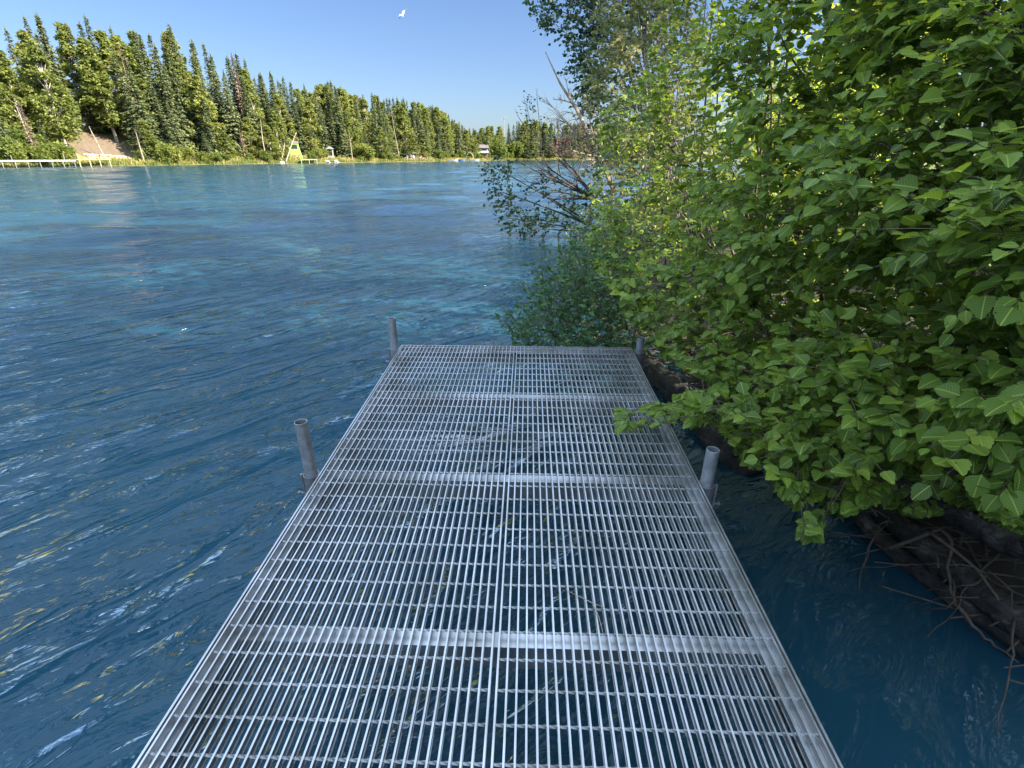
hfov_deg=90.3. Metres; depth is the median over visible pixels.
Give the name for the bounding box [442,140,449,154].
spruce tree
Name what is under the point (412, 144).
birch tree
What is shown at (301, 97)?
birch tree
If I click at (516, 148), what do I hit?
bank bush
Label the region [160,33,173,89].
spruce tree
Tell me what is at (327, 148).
white arbour
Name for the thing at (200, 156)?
bank bush
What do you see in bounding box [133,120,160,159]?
birch tree
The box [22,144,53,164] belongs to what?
bank bush
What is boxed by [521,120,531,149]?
birch tree
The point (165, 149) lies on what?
bank bush
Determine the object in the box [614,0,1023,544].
alder bush
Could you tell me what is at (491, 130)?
birch tree
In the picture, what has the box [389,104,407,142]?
birch tree
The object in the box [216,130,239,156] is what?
birch tree
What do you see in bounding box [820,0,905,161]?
birch tree
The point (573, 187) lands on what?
dead branches
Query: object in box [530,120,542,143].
birch tree
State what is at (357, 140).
birch tree
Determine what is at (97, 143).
pale trunk
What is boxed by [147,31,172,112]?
spruce tree
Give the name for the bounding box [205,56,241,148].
spruce tree
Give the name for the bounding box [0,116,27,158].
spruce tree
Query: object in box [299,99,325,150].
birch tree
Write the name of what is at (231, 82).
spruce tree
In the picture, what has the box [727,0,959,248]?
inland bush
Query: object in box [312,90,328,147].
spruce tree
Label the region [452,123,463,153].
birch tree
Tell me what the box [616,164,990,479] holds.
ground cover
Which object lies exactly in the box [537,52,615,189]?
dead snag
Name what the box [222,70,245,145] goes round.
spruce tree
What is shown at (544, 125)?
birch tree
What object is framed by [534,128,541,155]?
spruce tree
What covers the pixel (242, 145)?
dead spruce
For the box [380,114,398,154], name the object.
birch tree
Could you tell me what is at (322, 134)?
spruce tree
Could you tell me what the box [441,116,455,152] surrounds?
birch tree
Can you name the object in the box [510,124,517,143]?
spruce tree
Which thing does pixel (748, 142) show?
inland bush
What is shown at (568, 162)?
red leaved shrub
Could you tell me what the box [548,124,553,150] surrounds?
spruce tree
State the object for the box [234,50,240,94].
spruce tree
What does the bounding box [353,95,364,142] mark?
spruce tree
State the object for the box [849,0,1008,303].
birch tree
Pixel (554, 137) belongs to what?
birch tree
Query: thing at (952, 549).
bare root
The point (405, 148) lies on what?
spruce tree
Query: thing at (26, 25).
spruce tree
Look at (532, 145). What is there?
birch tree
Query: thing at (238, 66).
spruce tree
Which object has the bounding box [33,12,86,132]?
spruce tree
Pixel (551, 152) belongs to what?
spruce tree
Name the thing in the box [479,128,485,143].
birch tree
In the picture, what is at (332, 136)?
spruce tree
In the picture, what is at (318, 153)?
bank bush
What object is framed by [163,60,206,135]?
birch tree
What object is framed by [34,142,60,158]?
bank bush
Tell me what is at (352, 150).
spruce tree
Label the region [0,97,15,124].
spruce tree
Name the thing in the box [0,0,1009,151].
sky
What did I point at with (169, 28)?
spruce tree
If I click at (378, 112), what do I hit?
spruce tree
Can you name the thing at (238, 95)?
dead spruce
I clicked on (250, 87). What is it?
birch tree
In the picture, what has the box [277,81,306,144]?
spruce tree
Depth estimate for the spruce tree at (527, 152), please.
276.17 m
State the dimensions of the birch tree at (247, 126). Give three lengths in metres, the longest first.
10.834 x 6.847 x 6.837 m
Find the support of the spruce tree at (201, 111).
on the ground at (107, 145)
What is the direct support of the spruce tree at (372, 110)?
on the ground at (107, 145)
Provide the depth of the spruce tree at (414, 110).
211.63 m
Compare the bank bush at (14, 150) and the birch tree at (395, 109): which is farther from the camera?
the birch tree at (395, 109)
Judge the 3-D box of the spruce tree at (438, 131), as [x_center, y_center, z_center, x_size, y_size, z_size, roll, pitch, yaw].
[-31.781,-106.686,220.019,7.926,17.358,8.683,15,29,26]
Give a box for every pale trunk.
[89,127,104,156]
[134,130,144,160]
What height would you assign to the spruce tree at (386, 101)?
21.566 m
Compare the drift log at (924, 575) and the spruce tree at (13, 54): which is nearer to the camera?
the drift log at (924, 575)
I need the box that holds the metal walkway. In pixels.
[0,155,75,167]
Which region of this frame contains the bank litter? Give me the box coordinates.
[650,290,1023,684]
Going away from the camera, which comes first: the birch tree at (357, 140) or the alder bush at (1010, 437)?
the alder bush at (1010, 437)
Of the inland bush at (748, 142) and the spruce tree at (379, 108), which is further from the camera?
the spruce tree at (379, 108)
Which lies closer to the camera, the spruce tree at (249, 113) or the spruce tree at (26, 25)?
the spruce tree at (26, 25)
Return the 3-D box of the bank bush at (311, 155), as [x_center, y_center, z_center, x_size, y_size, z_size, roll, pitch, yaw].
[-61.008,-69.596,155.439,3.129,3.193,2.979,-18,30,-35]
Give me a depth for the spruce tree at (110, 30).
124.02 m
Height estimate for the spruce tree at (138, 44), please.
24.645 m
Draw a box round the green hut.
[288,141,303,160]
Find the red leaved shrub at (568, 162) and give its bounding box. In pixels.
[547,138,579,222]
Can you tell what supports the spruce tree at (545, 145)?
on the ground at (107, 145)
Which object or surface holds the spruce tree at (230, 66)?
on the ground at (107, 145)
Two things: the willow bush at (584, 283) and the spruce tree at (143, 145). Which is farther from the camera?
the spruce tree at (143, 145)
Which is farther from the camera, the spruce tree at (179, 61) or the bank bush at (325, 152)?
the bank bush at (325, 152)
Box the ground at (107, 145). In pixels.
[1,125,1023,605]
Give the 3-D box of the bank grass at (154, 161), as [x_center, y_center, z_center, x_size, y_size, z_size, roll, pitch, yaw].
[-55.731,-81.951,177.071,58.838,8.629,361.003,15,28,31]
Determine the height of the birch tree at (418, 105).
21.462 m
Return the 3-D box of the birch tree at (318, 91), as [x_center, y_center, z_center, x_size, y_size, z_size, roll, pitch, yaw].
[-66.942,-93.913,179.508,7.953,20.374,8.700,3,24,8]
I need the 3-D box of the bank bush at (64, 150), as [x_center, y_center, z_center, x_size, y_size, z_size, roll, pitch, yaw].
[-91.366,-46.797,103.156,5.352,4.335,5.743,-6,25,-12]
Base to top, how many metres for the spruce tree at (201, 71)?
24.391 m
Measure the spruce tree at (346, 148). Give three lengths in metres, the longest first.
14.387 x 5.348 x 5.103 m
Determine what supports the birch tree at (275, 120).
on the ground at (107, 145)
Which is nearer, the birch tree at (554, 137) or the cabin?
the cabin
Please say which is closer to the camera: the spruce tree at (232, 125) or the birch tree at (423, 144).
the spruce tree at (232, 125)
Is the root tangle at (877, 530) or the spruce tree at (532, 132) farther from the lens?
the spruce tree at (532, 132)
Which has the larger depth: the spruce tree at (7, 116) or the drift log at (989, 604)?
the spruce tree at (7, 116)
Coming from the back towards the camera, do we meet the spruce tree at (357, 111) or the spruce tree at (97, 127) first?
the spruce tree at (357, 111)
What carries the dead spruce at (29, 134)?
on the ground at (107, 145)
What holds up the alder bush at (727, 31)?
on the ground at (107, 145)
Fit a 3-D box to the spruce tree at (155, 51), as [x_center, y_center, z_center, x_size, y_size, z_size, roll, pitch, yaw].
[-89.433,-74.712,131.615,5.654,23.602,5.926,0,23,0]
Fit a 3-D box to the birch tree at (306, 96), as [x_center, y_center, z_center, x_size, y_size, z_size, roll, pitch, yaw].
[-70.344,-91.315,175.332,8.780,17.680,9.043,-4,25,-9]
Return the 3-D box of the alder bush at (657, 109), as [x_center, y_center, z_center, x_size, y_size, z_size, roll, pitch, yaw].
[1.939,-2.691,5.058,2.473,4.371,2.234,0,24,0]
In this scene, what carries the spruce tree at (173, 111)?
on the ground at (107, 145)
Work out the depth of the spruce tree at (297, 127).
158.89 m
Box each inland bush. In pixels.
[690,29,851,233]
[718,63,840,195]
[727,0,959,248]
[759,45,933,234]
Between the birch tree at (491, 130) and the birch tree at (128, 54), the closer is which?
the birch tree at (128, 54)
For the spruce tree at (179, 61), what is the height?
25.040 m
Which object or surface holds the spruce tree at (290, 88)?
on the ground at (107, 145)
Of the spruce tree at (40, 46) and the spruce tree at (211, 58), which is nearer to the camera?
the spruce tree at (40, 46)
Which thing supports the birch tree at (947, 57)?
on the ground at (107, 145)
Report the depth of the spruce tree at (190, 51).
142.90 m
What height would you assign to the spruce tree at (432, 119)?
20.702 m
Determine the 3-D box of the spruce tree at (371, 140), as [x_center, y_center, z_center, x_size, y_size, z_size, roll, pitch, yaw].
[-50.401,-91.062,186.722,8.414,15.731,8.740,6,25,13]
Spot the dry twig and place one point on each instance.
(590, 602)
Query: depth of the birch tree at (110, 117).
116.42 m
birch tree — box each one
[0,50,47,141]
[0,87,21,130]
[12,29,77,137]
[16,49,72,137]
[21,44,84,145]
[52,21,97,130]
[74,36,132,141]
[90,30,144,132]
[109,35,158,110]
[117,43,160,120]
[126,30,163,109]
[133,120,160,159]
[160,30,193,80]
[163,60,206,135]
[181,75,228,150]
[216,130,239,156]
[236,68,264,116]
[239,117,261,156]
[241,79,266,140]
[256,125,283,159]
[266,94,299,143]
[266,108,291,158]
[290,88,314,139]
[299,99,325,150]
[301,90,313,116]
[308,92,324,125]
[313,85,327,136]
[320,85,336,128]
[332,88,358,133]
[340,111,359,155]
[348,94,365,140]
[348,108,363,144]
[352,130,363,145]
[359,98,375,144]
[370,95,382,129]
[371,127,392,156]
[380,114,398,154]
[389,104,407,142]
[395,106,415,154]
[399,103,414,151]
[406,137,420,157]
[408,102,420,140]
[416,102,422,126]
[417,107,436,149]
[417,135,431,158]
[431,107,444,140]
[436,116,453,149]
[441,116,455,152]
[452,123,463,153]
[460,130,475,152]
[470,138,481,153]
[476,135,482,144]
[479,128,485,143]
[482,129,493,144]
[489,126,494,140]
[493,126,506,149]
[516,123,528,153]
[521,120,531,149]
[529,142,537,156]
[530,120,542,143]
[540,123,550,154]
[548,123,556,152]
[563,124,572,148]
[576,123,581,147]
[576,142,583,155]
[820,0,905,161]
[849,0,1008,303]
[851,10,1000,158]
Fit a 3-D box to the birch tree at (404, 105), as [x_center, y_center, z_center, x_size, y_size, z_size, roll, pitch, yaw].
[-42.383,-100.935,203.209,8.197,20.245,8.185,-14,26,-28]
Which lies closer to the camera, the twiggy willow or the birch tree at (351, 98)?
the twiggy willow
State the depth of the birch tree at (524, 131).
278.02 m
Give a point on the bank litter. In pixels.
(975, 555)
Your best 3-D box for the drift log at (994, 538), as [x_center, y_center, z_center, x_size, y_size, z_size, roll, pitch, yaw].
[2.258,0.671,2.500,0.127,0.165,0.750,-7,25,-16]
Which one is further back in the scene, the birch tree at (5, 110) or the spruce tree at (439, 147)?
the spruce tree at (439, 147)
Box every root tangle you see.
[800,497,896,588]
[847,543,1015,735]
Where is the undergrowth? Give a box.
[42,125,618,159]
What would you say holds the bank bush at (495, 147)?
on the ground at (107, 145)
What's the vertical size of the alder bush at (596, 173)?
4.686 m
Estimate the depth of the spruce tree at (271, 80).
159.51 m
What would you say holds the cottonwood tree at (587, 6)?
on the ground at (107, 145)
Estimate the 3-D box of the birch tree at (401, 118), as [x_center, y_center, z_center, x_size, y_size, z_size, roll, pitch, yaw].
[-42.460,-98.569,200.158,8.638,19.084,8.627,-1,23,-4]
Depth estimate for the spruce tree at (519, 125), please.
280.84 m
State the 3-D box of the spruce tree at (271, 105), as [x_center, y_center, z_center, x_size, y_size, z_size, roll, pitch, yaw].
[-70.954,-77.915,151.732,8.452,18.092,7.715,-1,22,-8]
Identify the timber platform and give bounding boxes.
[72,154,110,166]
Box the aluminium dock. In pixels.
[132,317,843,767]
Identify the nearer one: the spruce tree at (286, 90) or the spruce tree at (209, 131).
the spruce tree at (209, 131)
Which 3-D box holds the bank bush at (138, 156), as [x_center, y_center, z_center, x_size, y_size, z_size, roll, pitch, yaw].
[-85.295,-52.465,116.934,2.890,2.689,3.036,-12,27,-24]
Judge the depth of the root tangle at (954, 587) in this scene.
2.27 m
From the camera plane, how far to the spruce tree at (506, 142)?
286.21 m
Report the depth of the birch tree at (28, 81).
103.96 m
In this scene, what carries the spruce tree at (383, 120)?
on the ground at (107, 145)
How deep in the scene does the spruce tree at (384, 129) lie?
185.96 m
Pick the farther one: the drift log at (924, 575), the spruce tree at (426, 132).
the spruce tree at (426, 132)
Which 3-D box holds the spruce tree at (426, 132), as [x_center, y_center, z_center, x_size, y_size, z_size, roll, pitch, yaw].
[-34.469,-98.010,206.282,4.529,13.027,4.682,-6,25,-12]
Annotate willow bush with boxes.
[493,221,696,367]
[556,204,680,291]
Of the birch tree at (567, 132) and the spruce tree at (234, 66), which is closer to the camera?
the spruce tree at (234, 66)
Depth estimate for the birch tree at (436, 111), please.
225.32 m
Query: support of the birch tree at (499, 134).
on the ground at (107, 145)
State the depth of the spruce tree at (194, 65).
134.91 m
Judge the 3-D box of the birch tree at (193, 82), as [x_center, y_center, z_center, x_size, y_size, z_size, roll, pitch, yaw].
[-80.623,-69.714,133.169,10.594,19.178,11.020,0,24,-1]
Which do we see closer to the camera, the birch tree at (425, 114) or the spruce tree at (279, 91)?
the spruce tree at (279, 91)
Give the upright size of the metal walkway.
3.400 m
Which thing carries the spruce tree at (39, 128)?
on the ground at (107, 145)
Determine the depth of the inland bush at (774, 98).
8.33 m
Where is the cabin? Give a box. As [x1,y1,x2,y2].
[475,145,488,157]
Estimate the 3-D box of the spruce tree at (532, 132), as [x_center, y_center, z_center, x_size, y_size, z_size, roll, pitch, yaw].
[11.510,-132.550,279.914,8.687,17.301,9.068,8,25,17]
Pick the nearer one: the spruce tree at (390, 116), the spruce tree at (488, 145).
the spruce tree at (390, 116)
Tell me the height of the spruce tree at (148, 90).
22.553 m
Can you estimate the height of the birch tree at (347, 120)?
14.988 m
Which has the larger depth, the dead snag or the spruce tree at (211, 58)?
the spruce tree at (211, 58)
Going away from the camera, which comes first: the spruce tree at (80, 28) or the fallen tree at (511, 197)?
the fallen tree at (511, 197)
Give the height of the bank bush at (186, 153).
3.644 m
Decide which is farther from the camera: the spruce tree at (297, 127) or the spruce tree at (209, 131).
the spruce tree at (297, 127)
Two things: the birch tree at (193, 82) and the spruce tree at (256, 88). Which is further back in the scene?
the spruce tree at (256, 88)
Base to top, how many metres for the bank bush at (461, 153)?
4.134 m
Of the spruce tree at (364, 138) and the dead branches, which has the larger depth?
the spruce tree at (364, 138)
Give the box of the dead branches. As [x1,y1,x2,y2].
[516,130,593,206]
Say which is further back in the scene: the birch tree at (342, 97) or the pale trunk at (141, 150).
the birch tree at (342, 97)
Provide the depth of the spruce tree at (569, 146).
283.57 m
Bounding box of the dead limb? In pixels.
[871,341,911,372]
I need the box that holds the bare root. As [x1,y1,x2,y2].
[888,522,1023,662]
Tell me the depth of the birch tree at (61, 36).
116.34 m
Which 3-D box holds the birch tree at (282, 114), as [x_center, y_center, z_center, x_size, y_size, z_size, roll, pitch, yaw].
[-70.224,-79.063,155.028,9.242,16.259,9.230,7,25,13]
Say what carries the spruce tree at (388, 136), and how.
on the ground at (107, 145)
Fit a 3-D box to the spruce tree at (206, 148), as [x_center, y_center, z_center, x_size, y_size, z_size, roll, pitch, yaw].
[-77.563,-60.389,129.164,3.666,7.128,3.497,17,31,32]
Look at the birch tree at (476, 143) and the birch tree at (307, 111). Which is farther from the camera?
the birch tree at (476, 143)
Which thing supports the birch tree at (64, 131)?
on the ground at (107, 145)
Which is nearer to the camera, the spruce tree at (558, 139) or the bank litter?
the bank litter
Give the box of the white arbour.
[326,147,333,157]
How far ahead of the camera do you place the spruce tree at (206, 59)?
144.44 m
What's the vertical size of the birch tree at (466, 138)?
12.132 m
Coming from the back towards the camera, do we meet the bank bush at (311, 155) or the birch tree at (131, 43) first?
the bank bush at (311, 155)
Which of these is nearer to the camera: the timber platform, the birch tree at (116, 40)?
the timber platform
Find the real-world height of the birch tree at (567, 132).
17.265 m
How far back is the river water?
3.28 m
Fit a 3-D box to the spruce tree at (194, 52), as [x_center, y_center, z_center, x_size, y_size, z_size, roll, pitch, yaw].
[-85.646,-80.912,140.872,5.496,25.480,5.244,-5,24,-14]
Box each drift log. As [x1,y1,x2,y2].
[643,349,763,475]
[827,481,1023,657]
[868,502,1023,644]
[896,476,1023,559]
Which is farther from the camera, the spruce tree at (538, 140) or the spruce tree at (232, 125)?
the spruce tree at (538, 140)
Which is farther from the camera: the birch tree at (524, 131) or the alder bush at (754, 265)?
the birch tree at (524, 131)
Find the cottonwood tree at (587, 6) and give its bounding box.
[522,0,687,213]
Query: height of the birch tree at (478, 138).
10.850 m
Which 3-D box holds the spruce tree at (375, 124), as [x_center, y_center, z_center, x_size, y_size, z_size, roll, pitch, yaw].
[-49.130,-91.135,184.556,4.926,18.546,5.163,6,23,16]
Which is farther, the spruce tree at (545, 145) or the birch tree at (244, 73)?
the spruce tree at (545, 145)
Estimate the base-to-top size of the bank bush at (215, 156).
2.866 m
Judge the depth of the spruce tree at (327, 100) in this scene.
172.47 m
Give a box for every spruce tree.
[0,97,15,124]
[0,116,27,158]
[4,26,32,95]
[4,58,35,131]
[22,14,46,106]
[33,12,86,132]
[33,29,79,139]
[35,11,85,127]
[35,122,49,143]
[65,24,107,133]
[77,21,125,135]
[83,13,125,131]
[108,27,146,109]
[111,50,141,144]
[121,60,170,150]
[129,119,152,158]
[131,30,165,132]
[133,44,169,141]
[138,34,164,118]
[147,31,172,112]
[150,85,173,145]
[153,43,178,130]
[159,67,196,152]
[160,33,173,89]
[161,62,176,134]
[166,24,198,121]
[166,102,185,157]
[170,57,203,151]
[173,42,201,141]
[188,41,219,122]
[190,37,210,110]
[190,52,216,123]
[192,49,209,97]
[198,83,223,154]
[201,41,220,116]
[201,96,220,152]
[201,130,211,153]
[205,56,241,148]
[209,53,224,120]
[219,75,250,155]
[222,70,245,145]
[225,55,242,126]
[227,57,238,117]
[230,52,239,90]
[233,62,265,142]
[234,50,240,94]
[240,76,266,151]
[252,77,268,124]
[257,73,265,107]
[258,73,269,117]
[260,81,285,146]
[266,90,286,147]
[269,71,276,99]
[276,79,296,138]
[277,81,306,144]
[281,78,293,130]
[283,103,296,149]
[289,82,295,113]
[291,97,308,154]
[296,91,309,147]
[303,83,314,118]
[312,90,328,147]
[318,103,332,155]
[324,84,337,144]
[324,86,336,143]
[327,109,339,154]
[329,88,346,151]
[338,115,350,156]
[347,132,357,158]
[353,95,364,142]
[354,100,369,143]
[361,127,369,145]
[367,113,384,156]
[370,92,373,124]
[371,105,382,155]
[372,100,379,142]
[375,101,381,126]
[377,96,382,126]
[381,110,390,145]
[383,124,391,156]
[385,98,389,120]
[385,98,402,148]
[386,122,397,155]
[392,115,404,156]
[400,135,410,158]
[412,101,418,142]
[412,114,417,151]
[417,110,423,154]
[418,117,428,149]
[425,125,432,156]
[430,106,436,144]
[433,116,448,151]
[435,134,441,151]
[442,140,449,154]
[446,136,452,153]
[454,127,466,153]
[485,136,490,157]
[505,123,510,143]
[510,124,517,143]
[517,122,522,146]
[522,141,531,158]
[528,127,539,153]
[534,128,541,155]
[542,130,548,155]
[545,135,555,157]
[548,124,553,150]
[556,126,560,153]
[564,141,572,156]
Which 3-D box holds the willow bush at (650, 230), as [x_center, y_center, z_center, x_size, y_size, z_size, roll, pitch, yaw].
[1.764,-2.063,7.752,2.180,1.477,3.203,0,24,0]
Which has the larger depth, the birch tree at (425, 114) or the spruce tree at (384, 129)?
the birch tree at (425, 114)
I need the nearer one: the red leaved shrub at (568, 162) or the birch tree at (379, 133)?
the red leaved shrub at (568, 162)
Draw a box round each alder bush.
[585,0,950,380]
[587,0,843,340]
[590,0,746,274]
[612,0,1022,516]
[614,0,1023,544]
[985,432,1023,493]
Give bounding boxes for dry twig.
[566,590,604,631]
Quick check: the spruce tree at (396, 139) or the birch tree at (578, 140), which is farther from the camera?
the birch tree at (578, 140)
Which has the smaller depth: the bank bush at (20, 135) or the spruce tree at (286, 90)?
the bank bush at (20, 135)
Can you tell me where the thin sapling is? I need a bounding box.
[515,90,555,184]
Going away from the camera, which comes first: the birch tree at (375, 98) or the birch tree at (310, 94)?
the birch tree at (310, 94)
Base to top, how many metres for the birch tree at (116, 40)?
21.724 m
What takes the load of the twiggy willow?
on the ground at (107, 145)
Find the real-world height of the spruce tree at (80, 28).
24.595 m
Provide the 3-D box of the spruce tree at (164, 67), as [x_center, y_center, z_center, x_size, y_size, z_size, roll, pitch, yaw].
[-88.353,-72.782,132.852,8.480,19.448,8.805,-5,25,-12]
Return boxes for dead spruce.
[19,104,37,145]
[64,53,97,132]
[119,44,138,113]
[232,57,246,135]
[239,130,247,156]
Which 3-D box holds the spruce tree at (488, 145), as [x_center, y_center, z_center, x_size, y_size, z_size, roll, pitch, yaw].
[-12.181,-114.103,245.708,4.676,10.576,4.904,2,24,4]
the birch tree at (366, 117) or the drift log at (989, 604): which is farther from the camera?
the birch tree at (366, 117)
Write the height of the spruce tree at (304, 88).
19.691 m
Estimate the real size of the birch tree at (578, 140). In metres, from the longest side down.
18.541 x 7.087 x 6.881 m
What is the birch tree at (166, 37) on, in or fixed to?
on the ground at (107, 145)
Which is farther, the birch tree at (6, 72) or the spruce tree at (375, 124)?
the spruce tree at (375, 124)
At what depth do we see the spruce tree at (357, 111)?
178.50 m
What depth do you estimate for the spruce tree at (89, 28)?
118.64 m
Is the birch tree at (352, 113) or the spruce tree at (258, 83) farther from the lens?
the birch tree at (352, 113)
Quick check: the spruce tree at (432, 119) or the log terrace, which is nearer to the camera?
the log terrace
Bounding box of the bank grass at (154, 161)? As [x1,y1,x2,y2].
[0,154,619,166]
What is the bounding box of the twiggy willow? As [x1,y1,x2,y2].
[569,0,718,239]
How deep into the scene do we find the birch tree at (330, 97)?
178.02 m
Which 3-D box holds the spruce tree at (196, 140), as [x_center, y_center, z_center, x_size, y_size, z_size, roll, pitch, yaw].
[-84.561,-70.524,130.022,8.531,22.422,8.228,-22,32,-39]
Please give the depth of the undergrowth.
140.68 m
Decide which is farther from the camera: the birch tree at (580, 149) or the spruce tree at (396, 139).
the birch tree at (580, 149)
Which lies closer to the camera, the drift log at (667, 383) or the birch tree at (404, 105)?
the drift log at (667, 383)
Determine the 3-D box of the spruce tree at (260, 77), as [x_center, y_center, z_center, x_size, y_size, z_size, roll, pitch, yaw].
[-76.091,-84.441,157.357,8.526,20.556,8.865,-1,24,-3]
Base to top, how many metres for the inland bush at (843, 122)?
3.411 m
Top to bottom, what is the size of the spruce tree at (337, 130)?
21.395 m
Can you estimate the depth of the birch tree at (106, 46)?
120.69 m
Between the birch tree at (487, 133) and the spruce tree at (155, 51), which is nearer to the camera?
the spruce tree at (155, 51)
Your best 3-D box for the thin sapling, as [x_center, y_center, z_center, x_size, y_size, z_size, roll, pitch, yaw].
[0.564,-6.462,13.321,0.884,2.315,1.347,-6,25,-13]
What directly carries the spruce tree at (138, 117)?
on the ground at (107, 145)
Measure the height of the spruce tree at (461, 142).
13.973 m
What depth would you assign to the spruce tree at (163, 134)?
124.13 m
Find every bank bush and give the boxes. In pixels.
[0,135,28,163]
[5,126,45,159]
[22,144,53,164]
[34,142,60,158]
[47,142,77,163]
[133,150,147,159]
[153,142,181,163]
[179,146,195,160]
[194,151,211,162]
[205,152,222,162]
[220,154,229,160]
[244,152,254,160]
[255,149,272,161]
[307,151,317,158]
[312,149,323,159]
[319,148,328,158]
[350,143,374,160]
[375,151,385,158]
[432,149,444,158]
[458,150,464,157]
[473,153,479,158]
[486,136,507,157]
[505,141,523,157]
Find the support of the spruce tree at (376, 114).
on the ground at (107, 145)
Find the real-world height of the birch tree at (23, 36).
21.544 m
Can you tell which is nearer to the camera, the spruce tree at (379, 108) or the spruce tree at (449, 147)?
the spruce tree at (379, 108)
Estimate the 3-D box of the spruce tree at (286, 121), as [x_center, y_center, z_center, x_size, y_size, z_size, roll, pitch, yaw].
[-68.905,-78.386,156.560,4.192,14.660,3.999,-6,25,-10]
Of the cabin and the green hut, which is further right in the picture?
the cabin
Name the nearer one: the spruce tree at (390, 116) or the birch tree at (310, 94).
the birch tree at (310, 94)
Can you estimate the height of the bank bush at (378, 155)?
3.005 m
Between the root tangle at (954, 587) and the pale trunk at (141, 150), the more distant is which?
the pale trunk at (141, 150)
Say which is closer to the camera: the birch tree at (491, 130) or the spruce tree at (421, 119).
the spruce tree at (421, 119)
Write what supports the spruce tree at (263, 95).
on the ground at (107, 145)
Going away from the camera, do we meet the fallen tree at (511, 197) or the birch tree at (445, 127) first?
the fallen tree at (511, 197)
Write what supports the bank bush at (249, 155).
on the ground at (107, 145)
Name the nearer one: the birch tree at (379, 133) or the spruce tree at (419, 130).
the birch tree at (379, 133)
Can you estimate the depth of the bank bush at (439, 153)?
208.96 m
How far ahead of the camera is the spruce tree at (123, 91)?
120.54 m
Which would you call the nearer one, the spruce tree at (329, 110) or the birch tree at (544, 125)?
the spruce tree at (329, 110)
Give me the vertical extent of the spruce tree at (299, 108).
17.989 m
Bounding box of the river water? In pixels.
[0,160,1023,767]
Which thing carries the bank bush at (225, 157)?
on the ground at (107, 145)
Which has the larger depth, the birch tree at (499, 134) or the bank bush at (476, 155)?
the birch tree at (499, 134)
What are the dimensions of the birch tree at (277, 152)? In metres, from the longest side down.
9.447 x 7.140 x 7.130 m
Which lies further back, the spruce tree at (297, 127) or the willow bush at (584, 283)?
the spruce tree at (297, 127)
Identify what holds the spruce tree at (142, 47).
on the ground at (107, 145)
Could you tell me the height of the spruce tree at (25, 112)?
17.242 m
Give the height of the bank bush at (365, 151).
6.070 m
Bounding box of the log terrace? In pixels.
[83,153,128,157]
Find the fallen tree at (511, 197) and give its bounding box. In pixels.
[475,153,602,240]
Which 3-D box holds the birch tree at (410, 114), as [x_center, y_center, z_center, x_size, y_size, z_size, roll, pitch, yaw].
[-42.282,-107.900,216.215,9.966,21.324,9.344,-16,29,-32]
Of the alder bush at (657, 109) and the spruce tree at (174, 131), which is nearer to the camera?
the alder bush at (657, 109)
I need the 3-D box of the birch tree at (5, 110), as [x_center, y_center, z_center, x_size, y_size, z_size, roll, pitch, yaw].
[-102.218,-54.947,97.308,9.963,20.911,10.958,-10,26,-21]
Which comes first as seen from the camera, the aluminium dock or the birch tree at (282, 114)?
the aluminium dock
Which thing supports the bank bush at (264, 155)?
on the ground at (107, 145)
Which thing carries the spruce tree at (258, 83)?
on the ground at (107, 145)

